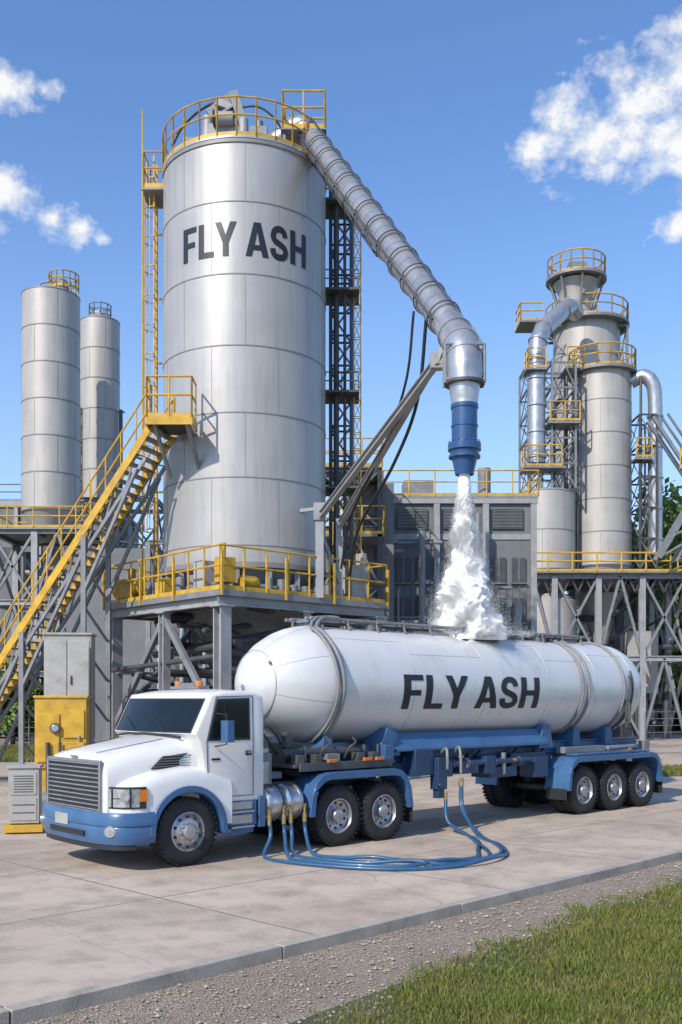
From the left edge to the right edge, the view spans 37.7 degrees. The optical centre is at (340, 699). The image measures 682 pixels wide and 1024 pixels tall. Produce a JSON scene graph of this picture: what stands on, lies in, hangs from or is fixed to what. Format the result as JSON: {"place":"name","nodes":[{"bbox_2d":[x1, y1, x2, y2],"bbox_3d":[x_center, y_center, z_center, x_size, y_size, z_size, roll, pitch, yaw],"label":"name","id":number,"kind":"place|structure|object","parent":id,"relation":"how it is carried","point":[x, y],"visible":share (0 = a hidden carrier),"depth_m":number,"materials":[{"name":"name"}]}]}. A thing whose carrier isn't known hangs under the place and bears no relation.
{"place":"outdoors","nodes":[
{"label":"outdoors","id":0,"kind":"place"},
{"bbox_2d":[0,737,30,745],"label":"gravel yard","id":1,"kind":"structure","parent":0,"point":[2,740],"depth_m":62.69,"materials":[{"name":"grey gravel"}]},
{"bbox_2d":[0,657,43,744],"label":"shrub row","id":2,"kind":"object","parent":1,"relation":"on","point":[5,725],"visible":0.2,"depth_m":54.98,"materials":[{"name":"green plant"}]},
{"bbox_2d":[0,484,141,736],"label":"warehouse","id":3,"kind":"structure","parent":1,"relation":"on","point":[7,548],"depth_m":69.00,"materials":[{"name":"metal"}]},
{"bbox_2d":[0,497,162,744],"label":"silo support frame","id":4,"kind":"object","parent":1,"relation":"on","point":[16,537],"visible":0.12,"depth_m":57.66,"materials":[{"name":"metal"}]},
{"bbox_2d":[21,269,79,545],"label":"storage silo","id":5,"kind":"object","parent":4,"relation":"on","point":[50,394],"visible":0.98,"depth_m":56.62,"materials":[{"name":"metal"}]},
{"bbox_2d":[74,301,124,547],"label":"storage silo","id":6,"kind":"object","parent":4,"relation":"on","point":[101,419],"visible":0.59,"depth_m":62.94,"materials":[{"name":"metal"}]},
{"bbox_2d":[42,791,46,804],"bbox_3d":[-5.900,2.075,20.800,0.900,0.950,0.600,0,0,-10],"label":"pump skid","id":7,"kind":"object","parent":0,"point":[44,796],"visible":0.09,"depth_m":20.59,"materials":[{"name":"grey metal"}]},
{"bbox_2d":[0,375,199,763],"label":"access staircase","id":8,"kind":"structure","parent":0,"point":[168,426],"depth_m":29.54,"materials":[{"name":"yellow metal"}]},
{"bbox_2d":[0,729,681,1007],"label":"concrete yard","id":9,"kind":"structure","parent":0,"point":[73,917],"depth_m":14.03,"materials":[{"name":"grey concrete"}]},
{"bbox_2d":[3,764,43,832],"bbox_3d":[-6.100,1.887,19.300,0.720,1.265,0.660,0,0,-10],"label":"utility cabinet","id":10,"kind":"object","parent":9,"relation":"on","point":[24,797],"visible":0.98,"depth_m":19.04,"materials":[{"name":"metal"}]},
{"bbox_2d":[33,696,90,792],"bbox_3d":[-7.042,1.222,25.245,1.320,2.665,0.990,0,0,-8],"label":"yellow control cabinet","id":11,"kind":"object","parent":9,"relation":"on","point":[62,723],"visible":0.64,"depth_m":24.88,"materials":[{"name":"metal"}]},
{"bbox_2d":[42,632,96,743],"bbox_3d":[-7.598,0.345,27.986,1.360,4.410,0.928,0,0,-6],"label":"grey electrical cabinet","id":12,"kind":"object","parent":9,"relation":"on","point":[69,664],"visible":0.57,"depth_m":27.59,"materials":[{"name":"metal"}]},
{"bbox_2d":[145,540,212,688],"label":"pipe rack","id":13,"kind":"object","parent":9,"relation":"on","point":[148,548],"visible":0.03,"depth_m":43.95,"materials":[{"name":"grey metal"}]},
{"bbox_2d":[157,628,212,688],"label":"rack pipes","id":14,"kind":"object","parent":9,"relation":"on","point":[182,664],"visible":0.01,"depth_m":43.82,"materials":[{"name":"metal"}]},
{"bbox_2d":[40,681,413,866],"bbox_3d":[-1.734,1.116,17.553,6.691,2.882,3.100,0,0,-42],"label":"semi truck","id":15,"kind":"object","parent":9,"relation":"on","point":[180,778],"visible":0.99,"depth_m":15.74,"materials":[{"name":"metal"}]},
{"bbox_2d":[102,542,388,777],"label":"silo support platform","id":16,"kind":"structure","parent":9,"relation":"on","point":[164,604],"depth_m":28.99,"materials":[{"name":"metal"}]},
{"bbox_2d":[141,89,326,689],"bbox_3d":[-3.293,-9.097,31.000,5.725,18.094,5.100,0,0,0],"label":"fly ash silo","id":17,"kind":"object","parent":16,"relation":"on","point":[243,234],"visible":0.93,"depth_m":28.84,"materials":[{"name":"paint"}]},
{"bbox_2d":[326,188,360,584],"bbox_3d":[-0.061,-9.650,31.800,1.418,13.455,1.300,0,0,0],"label":"lattice mast","id":18,"kind":"object","parent":16,"relation":"on","point":[337,296],"visible":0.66,"depth_m":31.61,"materials":[{"name":"metal"}]},
{"bbox_2d":[300,311,441,599],"bbox_3d":[1.109,-6.153,26.110,1.427,6.414,7.808,0,0,-26],"label":"chute support strut","id":19,"kind":"object","parent":16,"relation":"on","point":[390,428],"visible":0.97,"depth_m":26.71,"materials":[{"name":"metal"}]},
{"bbox_2d":[269,115,485,476],"bbox_3d":[0.708,-11.224,26.021,1.512,12.789,10.827,0,0,-26],"label":"loading chute","id":20,"kind":"object","parent":19,"relation":"attached to","point":[449,325],"visible":0.94,"depth_m":22.85,"materials":[{"name":"metal"}]},
{"bbox_2d":[66,483,537,742],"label":"walls","id":21,"kind":"structure","parent":9,"relation":"on","point":[509,535],"depth_m":44.95,"materials":[{"name":"metal"}]},
{"bbox_2d":[382,470,538,497],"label":"roof walkway","id":22,"kind":"structure","parent":21,"relation":"on","point":[475,495],"depth_m":44.99,"materials":[{"name":"yellow paint"}]},
{"bbox_2d":[325,467,381,627],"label":"steelwork","id":23,"kind":"object","parent":9,"relation":"on","point":[377,576],"visible":0.27,"depth_m":40.95,"materials":[{"name":"metal"}]},
{"bbox_2d":[326,438,382,481],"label":"side platform","id":24,"kind":"structure","parent":23,"relation":"on","point":[374,479],"depth_m":41.00,"materials":[{"name":"yellow paint"}]},
{"bbox_2d":[326,505,385,545],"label":"side platform","id":25,"kind":"structure","parent":23,"relation":"attached to","point":[368,538],"depth_m":40.90,"materials":[{"name":"yellow paint"}]},
{"bbox_2d":[262,782,508,870],"bbox_3d":[1.497,2.085,16.811,5.250,0.982,3.028,0,0,-43],"label":"supply hose","id":26,"kind":"object","parent":9,"relation":"on","point":[367,868],"visible":0.96,"depth_m":15.30,"materials":[{"name":"rubber"}]},
{"bbox_2d":[289,814,491,865],"bbox_3d":[1.466,2.230,16.912,4.232,0.678,2.837,0,0,-43],"label":"supply hose","id":27,"kind":"object","parent":9,"relation":"on","point":[410,860],"visible":0.81,"depth_m":15.66,"materials":[{"name":"rubber"}]},
{"bbox_2d":[302,798,479,859],"bbox_3d":[1.500,2.231,17.071,3.911,0.681,2.632,0,0,-43],"label":"supply hose","id":28,"kind":"object","parent":9,"relation":"on","point":[310,850],"visible":0.77,"depth_m":16.28,"materials":[{"name":"rubber"}]},
{"bbox_2d":[282,781,503,866],"bbox_3d":[1.504,2.084,17.010,4.941,0.981,2.766,0,0,-43],"label":"supply hose","id":29,"kind":"object","parent":9,"relation":"on","point":[418,864],"visible":0.7,"depth_m":15.55,"materials":[{"name":"rubber"}]},
{"bbox_2d":[339,467,523,639],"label":"pipes and ducts","id":30,"kind":"object","parent":9,"relation":"on","point":[422,542],"visible":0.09,"depth_m":43.89,"materials":[{"name":"grey metal"}]},
{"bbox_2d":[235,615,662,813],"bbox_3d":[2.701,0.495,21.527,11.880,4.123,2.672,0,0,-42],"label":"tank trailer","id":31,"kind":"object","parent":9,"relation":"on","point":[503,721],"visible":0.97,"depth_m":20.07,"materials":[{"name":"paint"}]},
{"bbox_2d":[398,473,553,640],"bbox_3d":[2.667,-3.355,21.449,4.790,4.237,3.970,0,0,-44],"label":"falling ash powder","id":32,"kind":"object","parent":31,"relation":"on","point":[464,596],"visible":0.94,"depth_m":21.14,"materials":[{"name":"white"}]},
{"bbox_2d":[515,247,681,740],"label":"process tower","id":33,"kind":"structure","parent":9,"relation":"on","point":[585,543],"depth_m":64.42,"materials":[{"name":"metal"}]},
{"bbox_2d":[646,413,681,563],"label":"inclined conveyor","id":34,"kind":"object","parent":33,"relation":"attached to","point":[673,532],"visible":1,"depth_m":61.69,"materials":[{"name":"grey metal"}]},
{"bbox_2d":[644,711,681,752],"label":"fence","id":35,"kind":"object","parent":9,"relation":"on","point":[645,732],"visible":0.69,"depth_m":46.25,"materials":[{"name":"grey metal"}]},
{"label":"grass island","id":36,"kind":"object","parent":9,"relation":"on","visible":0},
{"bbox_2d":[0,744,34,761],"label":"grass","id":37,"kind":"structure","parent":36,"relation":"on","point":[10,754],"depth_m":44.63,"materials":[{"name":"green plant"}]},
{"bbox_2d":[0,712,34,744],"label":"chain link fence","id":38,"kind":"object","parent":36,"relation":"on","point":[28,727],"visible":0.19,"depth_m":54.39,"materials":[{"name":"grey metal"}]},
{"bbox_2d":[0,0,681,610],"label":"sky","id":39,"kind":"structure","parent":0,"point":[500,138],"materials":[{"name":"blue"}]},
{"bbox_2d":[24,860,681,1023],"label":"gravel verge","id":40,"kind":"structure","parent":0,"point":[183,1014],"depth_m":9.76,"materials":[{"name":"grey gravel"}]},
{"bbox_2d":[289,874,681,1023],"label":"turf","id":41,"kind":"structure","parent":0,"point":[312,1018],"depth_m":9.20,"materials":[{"name":"plant"}]},
{"label":"ground","id":42,"kind":"structure","parent":0,"visible":0},
{"bbox_2d":[0,849,681,1023],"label":"kerb","id":43,"kind":"structure","parent":42,"relation":"on","point":[53,1005],"depth_m":10.35,"materials":[{"name":"concrete"}]},
{"bbox_2d":[577,477,681,733],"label":"tree line","id":44,"kind":"object","parent":42,"relation":"on","point":[672,510],"visible":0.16,"depth_m":74.07,"materials":[{"name":"green plant"}]},
{"label":"grass island","id":45,"kind":"object","parent":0,"visible":0},
{"bbox_2d":[662,764,681,776],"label":"grass","id":46,"kind":"structure","parent":45,"relation":"on","point":[674,770],"depth_m":34.95,"materials":[{"name":"green plant"}]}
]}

